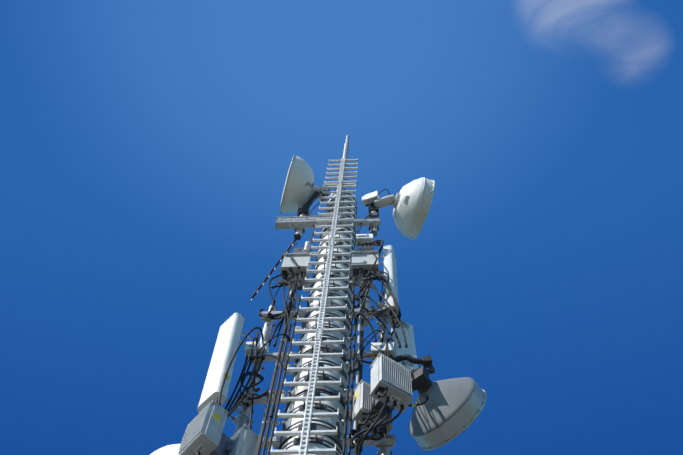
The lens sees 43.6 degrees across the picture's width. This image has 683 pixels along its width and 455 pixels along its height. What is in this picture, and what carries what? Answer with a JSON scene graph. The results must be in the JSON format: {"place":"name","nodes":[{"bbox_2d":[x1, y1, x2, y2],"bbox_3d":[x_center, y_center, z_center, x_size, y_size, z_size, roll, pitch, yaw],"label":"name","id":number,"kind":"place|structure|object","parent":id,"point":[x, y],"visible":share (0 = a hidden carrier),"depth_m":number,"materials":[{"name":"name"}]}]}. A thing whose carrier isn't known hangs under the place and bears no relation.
{"place":"outdoors","nodes":[
{"label":"outdoors","id":0,"kind":"place"},
{"bbox_2d":[150,135,486,454],"bbox_3d":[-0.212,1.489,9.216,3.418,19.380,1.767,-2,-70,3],"label":"mast","id":1,"kind":"object","parent":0,"point":[318,415],"visible":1,"depth_m":8.95,"materials":[{"name":"metal"}]},
{"bbox_2d":[0,0,682,454],"label":"sky","id":2,"kind":"structure","parent":0,"point":[148,148],"materials":[{"name":"blue"}]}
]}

